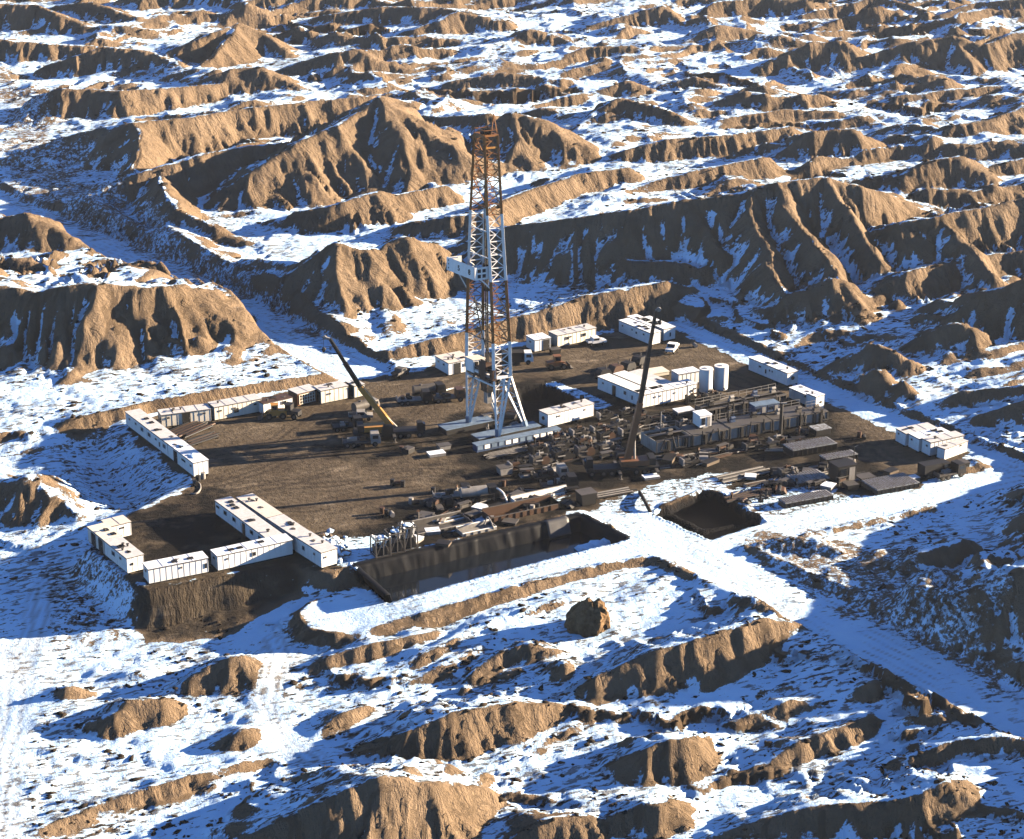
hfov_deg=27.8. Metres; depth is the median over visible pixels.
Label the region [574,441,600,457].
pump unit
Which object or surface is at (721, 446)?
tool rack
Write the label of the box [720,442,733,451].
machine part
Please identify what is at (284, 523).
site cabin
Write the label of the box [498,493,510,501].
machine part
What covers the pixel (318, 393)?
door
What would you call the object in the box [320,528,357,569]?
rubble heap
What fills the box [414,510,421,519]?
valve stack
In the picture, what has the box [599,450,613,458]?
tool rack
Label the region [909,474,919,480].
crate
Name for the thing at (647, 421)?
pump unit
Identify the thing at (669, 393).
site cabin
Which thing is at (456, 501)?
machine part
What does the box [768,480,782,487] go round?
tool rack
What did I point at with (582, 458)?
machine part
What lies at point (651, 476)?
crate
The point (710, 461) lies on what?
crate
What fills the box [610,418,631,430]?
pump unit
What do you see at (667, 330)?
site cabin
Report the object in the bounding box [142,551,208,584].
site cabin
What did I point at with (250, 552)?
site cabin
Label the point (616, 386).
site cabin
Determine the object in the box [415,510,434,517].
crate
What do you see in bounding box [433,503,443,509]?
machine part
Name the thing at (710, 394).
pump unit
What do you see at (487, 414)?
tool rack
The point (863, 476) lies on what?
crate
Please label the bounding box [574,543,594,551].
snow drift
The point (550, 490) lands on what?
trough
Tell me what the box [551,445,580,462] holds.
pump unit
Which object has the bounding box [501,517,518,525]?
crate
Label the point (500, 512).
trough
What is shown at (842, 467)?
fuel container
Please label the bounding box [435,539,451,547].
crate
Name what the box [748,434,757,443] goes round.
machine part
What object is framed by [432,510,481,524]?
pipe stack
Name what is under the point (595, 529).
pit liner
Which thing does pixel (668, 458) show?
crate
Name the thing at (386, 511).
oil drum
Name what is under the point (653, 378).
site cabin
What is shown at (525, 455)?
pipe stack
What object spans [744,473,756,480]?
crate
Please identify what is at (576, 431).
pump unit
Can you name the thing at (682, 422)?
pump unit
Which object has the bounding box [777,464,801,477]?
pump unit
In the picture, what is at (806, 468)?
crate
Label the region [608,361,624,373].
engine trailer
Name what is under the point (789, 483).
machine part
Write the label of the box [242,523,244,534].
door
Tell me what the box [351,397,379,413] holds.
truck
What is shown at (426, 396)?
truck
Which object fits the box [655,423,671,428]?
pump unit
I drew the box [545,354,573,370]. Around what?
loader
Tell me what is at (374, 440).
truck
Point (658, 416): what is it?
pipe stack
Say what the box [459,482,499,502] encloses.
truck
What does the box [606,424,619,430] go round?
tool rack
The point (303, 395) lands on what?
generator cabin
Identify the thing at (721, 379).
storage tank
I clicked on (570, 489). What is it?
tool rack
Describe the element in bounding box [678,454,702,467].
pump unit
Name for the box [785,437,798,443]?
tool rack
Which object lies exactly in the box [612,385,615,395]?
door
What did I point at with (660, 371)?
platform box
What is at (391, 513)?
oil drum
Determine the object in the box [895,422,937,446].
site cabin
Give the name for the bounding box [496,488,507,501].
hose
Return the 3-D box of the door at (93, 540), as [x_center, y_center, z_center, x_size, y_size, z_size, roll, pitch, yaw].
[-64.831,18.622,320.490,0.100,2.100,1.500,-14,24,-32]
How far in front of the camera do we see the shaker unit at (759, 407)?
369.12 m
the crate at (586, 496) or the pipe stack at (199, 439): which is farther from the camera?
the pipe stack at (199, 439)
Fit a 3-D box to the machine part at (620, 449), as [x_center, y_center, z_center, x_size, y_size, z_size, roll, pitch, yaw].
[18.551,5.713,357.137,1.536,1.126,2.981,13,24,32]
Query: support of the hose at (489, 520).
in the trough at (469, 529)
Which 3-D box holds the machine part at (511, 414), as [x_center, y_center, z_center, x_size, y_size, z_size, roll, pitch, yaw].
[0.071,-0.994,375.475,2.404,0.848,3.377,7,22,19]
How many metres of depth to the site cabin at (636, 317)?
420.86 m
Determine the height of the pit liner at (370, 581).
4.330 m
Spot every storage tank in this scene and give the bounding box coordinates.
[697,366,713,393]
[712,363,728,391]
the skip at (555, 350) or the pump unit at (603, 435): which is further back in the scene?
the skip at (555, 350)
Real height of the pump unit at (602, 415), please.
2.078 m
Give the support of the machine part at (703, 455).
on the ground
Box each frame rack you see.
[370,532,391,557]
[384,526,405,553]
[397,520,417,550]
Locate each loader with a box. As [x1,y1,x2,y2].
[257,402,286,420]
[272,402,301,419]
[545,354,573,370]
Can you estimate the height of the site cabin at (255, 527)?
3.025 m
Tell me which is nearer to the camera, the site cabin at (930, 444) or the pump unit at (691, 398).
the site cabin at (930, 444)
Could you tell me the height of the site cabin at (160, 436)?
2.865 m
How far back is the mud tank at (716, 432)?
362.22 m
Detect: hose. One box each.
[484,516,493,528]
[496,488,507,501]
[638,490,651,511]
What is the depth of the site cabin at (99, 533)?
319.87 m
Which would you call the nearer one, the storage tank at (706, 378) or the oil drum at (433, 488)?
the oil drum at (433, 488)
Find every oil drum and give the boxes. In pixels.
[195,475,200,481]
[201,472,205,478]
[380,506,384,513]
[384,508,388,515]
[389,510,394,517]
[390,478,394,485]
[400,480,404,487]
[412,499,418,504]
[431,486,435,493]
[501,479,505,486]
[857,431,861,437]
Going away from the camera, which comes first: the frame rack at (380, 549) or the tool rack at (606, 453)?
the frame rack at (380, 549)
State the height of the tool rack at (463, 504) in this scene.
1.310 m
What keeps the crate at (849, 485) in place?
on the ground
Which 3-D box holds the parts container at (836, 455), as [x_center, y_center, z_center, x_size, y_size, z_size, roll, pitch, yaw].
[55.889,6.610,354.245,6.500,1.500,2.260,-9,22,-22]
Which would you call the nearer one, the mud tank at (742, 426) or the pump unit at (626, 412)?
the mud tank at (742, 426)
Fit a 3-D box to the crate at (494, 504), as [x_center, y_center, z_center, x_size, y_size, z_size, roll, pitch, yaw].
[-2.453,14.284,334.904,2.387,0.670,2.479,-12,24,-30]
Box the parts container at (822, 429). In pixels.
[809,423,831,436]
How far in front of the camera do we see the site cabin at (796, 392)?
382.40 m
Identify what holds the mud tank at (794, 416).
on the ground
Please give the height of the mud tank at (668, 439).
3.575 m
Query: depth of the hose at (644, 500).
335.93 m
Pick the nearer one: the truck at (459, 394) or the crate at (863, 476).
the crate at (863, 476)
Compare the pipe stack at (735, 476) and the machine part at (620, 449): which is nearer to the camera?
the pipe stack at (735, 476)
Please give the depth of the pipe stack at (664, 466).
351.54 m
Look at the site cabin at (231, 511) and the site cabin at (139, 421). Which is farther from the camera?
the site cabin at (139, 421)
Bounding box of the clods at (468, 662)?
[0,0,1023,838]
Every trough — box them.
[406,510,472,535]
[456,519,496,536]
[482,494,559,522]
[511,484,568,501]
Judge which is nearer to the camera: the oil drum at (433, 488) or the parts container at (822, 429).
the oil drum at (433, 488)
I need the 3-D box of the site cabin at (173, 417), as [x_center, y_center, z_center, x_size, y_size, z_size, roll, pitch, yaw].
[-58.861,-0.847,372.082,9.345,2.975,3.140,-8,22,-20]
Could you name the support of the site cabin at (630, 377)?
on the ground
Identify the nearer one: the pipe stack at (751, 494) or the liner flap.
the liner flap
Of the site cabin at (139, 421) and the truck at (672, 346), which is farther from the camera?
the truck at (672, 346)
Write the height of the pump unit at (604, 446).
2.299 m
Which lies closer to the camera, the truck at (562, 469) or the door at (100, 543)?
the door at (100, 543)
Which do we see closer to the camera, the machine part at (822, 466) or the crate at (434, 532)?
the crate at (434, 532)
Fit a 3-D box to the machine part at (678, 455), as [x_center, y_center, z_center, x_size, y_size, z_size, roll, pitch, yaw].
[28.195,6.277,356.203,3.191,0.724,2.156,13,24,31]
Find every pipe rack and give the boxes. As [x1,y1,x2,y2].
[778,489,833,508]
[786,469,829,486]
[861,473,919,494]
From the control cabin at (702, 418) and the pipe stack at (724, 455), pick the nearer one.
the pipe stack at (724, 455)
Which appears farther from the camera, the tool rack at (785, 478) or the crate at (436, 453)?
the crate at (436, 453)
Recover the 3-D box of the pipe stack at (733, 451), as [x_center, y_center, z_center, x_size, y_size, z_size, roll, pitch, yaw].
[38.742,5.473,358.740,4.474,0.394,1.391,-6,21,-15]
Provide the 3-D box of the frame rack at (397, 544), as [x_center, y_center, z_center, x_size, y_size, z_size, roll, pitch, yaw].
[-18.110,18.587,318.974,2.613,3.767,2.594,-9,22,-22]
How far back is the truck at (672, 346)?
408.81 m
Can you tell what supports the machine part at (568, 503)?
on the ground
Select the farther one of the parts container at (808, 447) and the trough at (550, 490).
the parts container at (808, 447)
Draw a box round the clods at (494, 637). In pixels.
[0,247,1022,838]
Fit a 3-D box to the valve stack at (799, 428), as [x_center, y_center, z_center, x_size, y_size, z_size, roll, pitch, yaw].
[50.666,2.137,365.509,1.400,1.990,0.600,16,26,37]
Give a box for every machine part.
[426,497,439,507]
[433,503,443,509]
[436,518,445,522]
[441,494,452,505]
[453,499,462,506]
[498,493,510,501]
[504,409,519,419]
[518,471,534,477]
[522,501,535,508]
[542,465,555,471]
[560,499,576,508]
[580,456,590,464]
[613,447,625,457]
[636,430,643,439]
[670,451,683,459]
[697,452,709,459]
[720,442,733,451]
[738,497,751,504]
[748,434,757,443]
[760,487,771,496]
[771,467,782,474]
[774,485,786,494]
[779,477,794,486]
[795,427,808,435]
[818,461,827,471]
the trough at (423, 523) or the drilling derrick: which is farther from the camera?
the drilling derrick
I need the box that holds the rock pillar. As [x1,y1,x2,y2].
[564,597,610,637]
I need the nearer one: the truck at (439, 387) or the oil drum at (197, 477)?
the oil drum at (197, 477)
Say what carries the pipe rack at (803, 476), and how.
on the ground
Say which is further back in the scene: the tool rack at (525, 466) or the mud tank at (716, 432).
the mud tank at (716, 432)
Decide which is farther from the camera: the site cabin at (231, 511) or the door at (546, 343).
the door at (546, 343)
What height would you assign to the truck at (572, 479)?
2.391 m
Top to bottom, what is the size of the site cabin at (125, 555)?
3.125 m
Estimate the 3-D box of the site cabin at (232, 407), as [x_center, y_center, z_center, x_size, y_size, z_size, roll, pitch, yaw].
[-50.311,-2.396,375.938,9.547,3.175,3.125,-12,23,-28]
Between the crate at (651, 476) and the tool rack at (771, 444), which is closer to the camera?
the crate at (651, 476)
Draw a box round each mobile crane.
[322,335,424,445]
[584,307,661,479]
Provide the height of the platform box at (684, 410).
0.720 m
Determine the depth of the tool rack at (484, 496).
337.74 m
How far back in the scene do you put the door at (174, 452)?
353.24 m
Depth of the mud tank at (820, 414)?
371.62 m
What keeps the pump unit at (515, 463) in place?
on the ground
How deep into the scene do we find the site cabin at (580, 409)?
371.97 m
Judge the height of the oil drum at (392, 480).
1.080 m
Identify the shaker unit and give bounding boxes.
[749,401,767,414]
[762,399,779,412]
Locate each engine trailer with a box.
[594,365,611,378]
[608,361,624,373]
[621,358,636,371]
[631,352,644,368]
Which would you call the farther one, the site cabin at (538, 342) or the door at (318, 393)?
the site cabin at (538, 342)
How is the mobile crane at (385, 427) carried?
on the ground
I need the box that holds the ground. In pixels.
[0,0,1023,838]
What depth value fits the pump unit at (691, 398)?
381.97 m
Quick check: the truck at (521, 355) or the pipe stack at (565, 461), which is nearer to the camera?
the pipe stack at (565, 461)
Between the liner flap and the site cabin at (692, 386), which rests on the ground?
the site cabin at (692, 386)
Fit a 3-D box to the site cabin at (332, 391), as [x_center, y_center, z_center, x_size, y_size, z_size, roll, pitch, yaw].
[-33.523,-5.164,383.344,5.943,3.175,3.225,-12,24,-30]
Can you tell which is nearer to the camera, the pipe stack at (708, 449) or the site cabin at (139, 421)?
the pipe stack at (708, 449)
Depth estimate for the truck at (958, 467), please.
347.40 m
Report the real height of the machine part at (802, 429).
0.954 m
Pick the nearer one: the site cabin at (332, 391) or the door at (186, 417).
the door at (186, 417)
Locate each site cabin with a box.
[87,522,121,554]
[101,515,131,537]
[103,536,143,574]
[125,408,159,439]
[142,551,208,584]
[146,424,181,455]
[157,403,211,426]
[167,440,208,476]
[207,393,261,420]
[210,533,293,571]
[214,496,255,532]
[236,493,282,522]
[240,515,281,540]
[258,393,292,414]
[267,514,308,550]
[293,531,337,568]
[313,380,348,404]
[345,380,364,398]
[435,351,465,375]
[526,332,550,352]
[538,399,594,427]
[548,323,596,346]
[597,373,647,404]
[613,370,661,388]
[618,318,660,345]
[626,314,655,326]
[629,369,671,384]
[634,381,687,408]
[641,316,675,341]
[671,366,699,382]
[679,379,697,396]
[748,355,798,386]
[788,385,813,405]
[806,391,824,407]
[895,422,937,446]
[908,427,949,452]
[921,431,964,456]
[937,438,968,459]
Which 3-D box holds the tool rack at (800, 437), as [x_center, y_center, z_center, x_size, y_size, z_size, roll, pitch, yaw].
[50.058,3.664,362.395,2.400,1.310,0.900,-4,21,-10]
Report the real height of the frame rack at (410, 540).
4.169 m
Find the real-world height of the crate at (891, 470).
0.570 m
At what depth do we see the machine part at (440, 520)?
329.86 m
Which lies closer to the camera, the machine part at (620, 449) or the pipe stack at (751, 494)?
the pipe stack at (751, 494)
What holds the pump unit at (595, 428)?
on the ground
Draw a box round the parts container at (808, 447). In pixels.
[783,436,836,457]
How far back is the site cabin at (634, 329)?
416.40 m
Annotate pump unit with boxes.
[507,458,536,472]
[528,441,555,455]
[529,450,558,468]
[548,431,574,440]
[551,437,577,450]
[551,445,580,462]
[569,425,594,439]
[574,434,601,446]
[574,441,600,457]
[589,422,614,435]
[595,408,618,421]
[596,427,623,442]
[596,439,623,453]
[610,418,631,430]
[617,407,634,417]
[617,423,630,439]
[631,413,657,426]
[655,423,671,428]
[661,412,682,423]
[676,418,692,427]
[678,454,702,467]
[683,392,707,404]
[704,390,727,402]
[741,439,766,452]
[767,434,786,447]
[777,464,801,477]
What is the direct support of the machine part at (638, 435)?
on the ground
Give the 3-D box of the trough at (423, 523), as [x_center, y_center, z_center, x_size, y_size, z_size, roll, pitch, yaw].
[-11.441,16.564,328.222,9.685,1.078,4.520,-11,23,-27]
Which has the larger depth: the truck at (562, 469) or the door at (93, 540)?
the truck at (562, 469)
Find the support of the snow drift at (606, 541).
on the ground
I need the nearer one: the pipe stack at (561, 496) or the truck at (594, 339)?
the pipe stack at (561, 496)
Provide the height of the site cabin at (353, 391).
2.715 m
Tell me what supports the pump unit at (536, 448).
on the ground
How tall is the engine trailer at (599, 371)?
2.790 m
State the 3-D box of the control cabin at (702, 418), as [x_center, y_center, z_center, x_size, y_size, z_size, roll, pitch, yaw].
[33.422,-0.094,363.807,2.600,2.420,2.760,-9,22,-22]
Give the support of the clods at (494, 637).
on the ground
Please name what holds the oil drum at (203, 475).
on the ground
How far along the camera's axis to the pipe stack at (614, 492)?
340.79 m
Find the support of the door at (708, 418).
in the control cabin at (702, 418)
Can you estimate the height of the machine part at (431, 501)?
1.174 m
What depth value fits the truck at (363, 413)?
373.14 m
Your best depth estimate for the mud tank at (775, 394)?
379.38 m
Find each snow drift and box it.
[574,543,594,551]
[588,540,607,546]
[601,538,610,543]
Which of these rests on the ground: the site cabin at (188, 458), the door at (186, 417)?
the site cabin at (188, 458)
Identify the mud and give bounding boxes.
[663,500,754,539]
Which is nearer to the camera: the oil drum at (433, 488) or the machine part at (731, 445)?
the oil drum at (433, 488)
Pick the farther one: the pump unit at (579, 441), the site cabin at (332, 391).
the site cabin at (332, 391)
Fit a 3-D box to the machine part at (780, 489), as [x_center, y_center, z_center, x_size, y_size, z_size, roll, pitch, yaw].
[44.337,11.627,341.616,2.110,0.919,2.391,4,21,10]
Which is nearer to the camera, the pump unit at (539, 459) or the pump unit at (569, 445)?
the pump unit at (539, 459)
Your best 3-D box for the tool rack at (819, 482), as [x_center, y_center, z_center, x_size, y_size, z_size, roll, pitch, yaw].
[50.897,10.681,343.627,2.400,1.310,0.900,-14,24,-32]
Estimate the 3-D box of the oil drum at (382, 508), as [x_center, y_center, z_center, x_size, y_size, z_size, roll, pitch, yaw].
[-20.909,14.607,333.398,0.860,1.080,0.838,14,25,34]
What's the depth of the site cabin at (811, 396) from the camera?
378.30 m
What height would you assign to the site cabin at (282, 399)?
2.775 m
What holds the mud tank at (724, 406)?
on the ground
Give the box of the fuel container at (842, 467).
[828,458,857,483]
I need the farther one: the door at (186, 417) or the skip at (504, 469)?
the door at (186, 417)
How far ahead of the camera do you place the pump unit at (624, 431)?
364.70 m
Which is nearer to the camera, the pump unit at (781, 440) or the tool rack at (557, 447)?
the tool rack at (557, 447)
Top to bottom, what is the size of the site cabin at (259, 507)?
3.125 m
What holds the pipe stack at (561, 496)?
on the ground
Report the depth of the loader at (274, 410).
373.67 m
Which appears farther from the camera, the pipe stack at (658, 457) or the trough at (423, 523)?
the pipe stack at (658, 457)
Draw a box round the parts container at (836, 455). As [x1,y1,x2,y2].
[819,449,857,464]
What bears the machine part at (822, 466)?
on the ground
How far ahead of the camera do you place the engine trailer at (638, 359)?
399.85 m
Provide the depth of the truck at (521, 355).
401.98 m
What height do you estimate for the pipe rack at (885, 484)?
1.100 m
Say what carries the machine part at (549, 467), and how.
on the ground
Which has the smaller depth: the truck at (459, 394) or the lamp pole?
the lamp pole
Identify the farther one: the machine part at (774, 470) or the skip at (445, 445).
the skip at (445, 445)
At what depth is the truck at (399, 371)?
395.26 m
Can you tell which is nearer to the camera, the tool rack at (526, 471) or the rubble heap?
the rubble heap
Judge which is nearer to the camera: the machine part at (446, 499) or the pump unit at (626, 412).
the machine part at (446, 499)
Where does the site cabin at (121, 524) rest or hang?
on the ground
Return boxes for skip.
[436,442,450,449]
[495,463,512,475]
[549,346,560,353]
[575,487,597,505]
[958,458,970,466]
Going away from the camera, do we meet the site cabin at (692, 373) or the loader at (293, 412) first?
the loader at (293, 412)
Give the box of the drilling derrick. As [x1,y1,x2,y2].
[438,114,560,452]
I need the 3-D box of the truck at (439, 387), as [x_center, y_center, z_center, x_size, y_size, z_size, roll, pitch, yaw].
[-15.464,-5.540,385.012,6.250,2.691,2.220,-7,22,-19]
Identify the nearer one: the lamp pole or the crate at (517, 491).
the crate at (517, 491)
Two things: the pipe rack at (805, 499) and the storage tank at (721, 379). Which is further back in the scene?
the storage tank at (721, 379)
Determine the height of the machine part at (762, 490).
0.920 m
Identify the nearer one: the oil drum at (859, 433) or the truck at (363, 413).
the oil drum at (859, 433)
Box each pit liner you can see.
[352,565,391,602]
[353,512,580,585]
[579,513,630,543]
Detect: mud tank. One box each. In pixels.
[641,420,691,454]
[679,415,728,447]
[695,391,747,420]
[717,408,771,439]
[739,383,786,412]
[762,399,813,431]
[805,400,831,423]
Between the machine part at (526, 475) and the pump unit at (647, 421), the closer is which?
the machine part at (526, 475)
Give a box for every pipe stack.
[170,421,215,438]
[185,431,219,445]
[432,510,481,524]
[442,506,463,513]
[483,445,528,458]
[519,453,544,457]
[524,488,540,491]
[552,493,572,498]
[562,457,579,462]
[597,487,636,498]
[643,414,660,418]
[655,455,663,459]
[660,465,669,468]
[695,450,719,454]
[700,447,717,451]
[710,452,732,457]
[713,466,770,482]
[723,487,774,502]
[725,448,748,453]
[744,480,767,487]
[764,447,783,450]
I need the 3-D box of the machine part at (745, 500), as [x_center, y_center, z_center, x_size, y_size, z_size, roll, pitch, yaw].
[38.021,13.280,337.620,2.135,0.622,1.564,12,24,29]
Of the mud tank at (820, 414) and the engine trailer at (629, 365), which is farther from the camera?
the engine trailer at (629, 365)
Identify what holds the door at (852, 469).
in the fuel container at (842, 467)
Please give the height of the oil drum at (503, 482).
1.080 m
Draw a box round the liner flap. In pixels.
[545,516,570,538]
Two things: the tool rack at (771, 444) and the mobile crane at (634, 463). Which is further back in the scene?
the tool rack at (771, 444)
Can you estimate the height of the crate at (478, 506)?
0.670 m
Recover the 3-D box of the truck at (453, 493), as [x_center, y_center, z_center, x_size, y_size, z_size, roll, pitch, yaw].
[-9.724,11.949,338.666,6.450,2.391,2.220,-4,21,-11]
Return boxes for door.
[91,532,95,546]
[98,538,102,552]
[173,450,177,463]
[182,412,190,423]
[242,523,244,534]
[317,391,319,401]
[347,383,352,396]
[454,362,460,373]
[543,339,549,349]
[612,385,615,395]
[707,416,710,425]
[849,467,854,479]
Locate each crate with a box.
[401,445,414,454]
[414,534,423,543]
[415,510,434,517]
[424,527,439,535]
[426,449,445,457]
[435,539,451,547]
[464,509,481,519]
[471,502,488,510]
[488,502,501,506]
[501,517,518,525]
[509,489,525,494]
[642,473,659,480]
[661,453,676,464]
[700,456,719,466]
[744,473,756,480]
[802,467,817,470]
[820,481,836,491]
[842,480,858,490]
[856,472,875,481]
[883,467,899,474]
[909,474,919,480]
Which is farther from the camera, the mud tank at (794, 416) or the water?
the mud tank at (794, 416)
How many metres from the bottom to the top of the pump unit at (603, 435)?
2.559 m
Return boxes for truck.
[331,414,363,432]
[342,430,380,447]
[348,409,372,420]
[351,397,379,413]
[391,366,409,378]
[396,388,431,405]
[412,381,445,395]
[432,386,465,403]
[432,482,470,502]
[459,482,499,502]
[502,349,533,364]
[532,462,568,481]
[539,472,578,488]
[585,335,606,346]
[665,341,678,353]
[917,458,950,479]
[933,459,965,480]
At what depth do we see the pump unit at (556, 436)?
363.36 m
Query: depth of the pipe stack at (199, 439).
363.89 m
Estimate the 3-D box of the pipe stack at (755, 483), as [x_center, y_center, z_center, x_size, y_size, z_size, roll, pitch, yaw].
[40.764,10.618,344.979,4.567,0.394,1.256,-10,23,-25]
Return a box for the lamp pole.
[778,402,786,438]
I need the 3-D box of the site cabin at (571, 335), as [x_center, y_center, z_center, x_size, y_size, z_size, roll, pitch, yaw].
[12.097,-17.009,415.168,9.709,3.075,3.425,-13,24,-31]
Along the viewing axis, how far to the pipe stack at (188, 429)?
368.32 m
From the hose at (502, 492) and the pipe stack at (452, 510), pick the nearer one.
the pipe stack at (452, 510)
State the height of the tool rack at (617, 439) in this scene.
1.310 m
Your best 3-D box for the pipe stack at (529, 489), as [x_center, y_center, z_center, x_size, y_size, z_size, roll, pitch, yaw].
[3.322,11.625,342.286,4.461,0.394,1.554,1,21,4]
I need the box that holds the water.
[362,531,594,601]
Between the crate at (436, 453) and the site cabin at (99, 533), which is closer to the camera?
the site cabin at (99, 533)
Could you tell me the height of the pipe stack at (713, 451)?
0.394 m
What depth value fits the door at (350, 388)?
384.84 m
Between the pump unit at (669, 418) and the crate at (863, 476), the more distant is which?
the pump unit at (669, 418)
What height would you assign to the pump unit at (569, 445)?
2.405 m
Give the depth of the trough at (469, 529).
327.09 m
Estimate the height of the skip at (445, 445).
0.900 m
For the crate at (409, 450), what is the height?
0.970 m
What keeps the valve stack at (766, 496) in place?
on the ground
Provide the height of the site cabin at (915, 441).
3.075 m
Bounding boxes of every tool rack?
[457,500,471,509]
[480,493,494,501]
[481,412,493,417]
[518,464,532,471]
[519,467,533,475]
[551,443,564,450]
[564,486,578,493]
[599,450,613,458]
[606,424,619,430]
[608,437,621,445]
[716,442,728,451]
[761,480,775,487]
[765,440,779,447]
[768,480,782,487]
[777,477,791,484]
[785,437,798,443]
[791,436,805,441]
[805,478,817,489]
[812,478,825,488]
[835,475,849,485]
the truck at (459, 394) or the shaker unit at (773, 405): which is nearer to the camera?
the shaker unit at (773, 405)
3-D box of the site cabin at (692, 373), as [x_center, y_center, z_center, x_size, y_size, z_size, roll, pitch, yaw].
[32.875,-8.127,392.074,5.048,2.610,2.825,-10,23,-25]
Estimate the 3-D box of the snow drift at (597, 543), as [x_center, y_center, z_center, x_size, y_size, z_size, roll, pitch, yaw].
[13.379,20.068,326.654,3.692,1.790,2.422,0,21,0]
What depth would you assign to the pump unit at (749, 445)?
359.34 m
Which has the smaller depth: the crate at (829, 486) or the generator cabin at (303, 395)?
the crate at (829, 486)
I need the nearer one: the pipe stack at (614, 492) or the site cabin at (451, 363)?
the pipe stack at (614, 492)
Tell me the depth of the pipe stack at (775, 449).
359.32 m
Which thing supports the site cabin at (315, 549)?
on the ground
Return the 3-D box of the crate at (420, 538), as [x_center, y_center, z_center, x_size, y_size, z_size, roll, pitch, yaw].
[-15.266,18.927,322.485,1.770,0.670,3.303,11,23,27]
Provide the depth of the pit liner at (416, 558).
322.61 m
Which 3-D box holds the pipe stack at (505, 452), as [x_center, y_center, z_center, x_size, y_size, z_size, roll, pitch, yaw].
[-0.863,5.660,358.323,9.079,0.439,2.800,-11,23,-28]
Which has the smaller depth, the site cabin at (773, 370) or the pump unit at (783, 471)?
the pump unit at (783, 471)
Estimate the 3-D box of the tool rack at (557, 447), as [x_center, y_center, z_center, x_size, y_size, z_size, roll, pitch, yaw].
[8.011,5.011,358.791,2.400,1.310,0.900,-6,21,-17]
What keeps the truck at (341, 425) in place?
on the ground
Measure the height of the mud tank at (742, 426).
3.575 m
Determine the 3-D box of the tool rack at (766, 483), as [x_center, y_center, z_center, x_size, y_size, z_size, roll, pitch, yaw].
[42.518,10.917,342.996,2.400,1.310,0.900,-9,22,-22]
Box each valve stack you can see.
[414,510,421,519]
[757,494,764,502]
[762,489,770,498]
[795,426,802,435]
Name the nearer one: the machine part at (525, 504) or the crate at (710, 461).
the machine part at (525, 504)
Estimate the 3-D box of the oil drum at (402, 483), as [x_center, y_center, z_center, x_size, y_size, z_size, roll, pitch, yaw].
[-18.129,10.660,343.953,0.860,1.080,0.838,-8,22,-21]
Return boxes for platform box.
[642,366,669,376]
[672,406,694,414]
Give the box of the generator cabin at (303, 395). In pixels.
[287,384,317,406]
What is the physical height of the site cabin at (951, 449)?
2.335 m
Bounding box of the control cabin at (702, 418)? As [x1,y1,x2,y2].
[692,409,711,428]

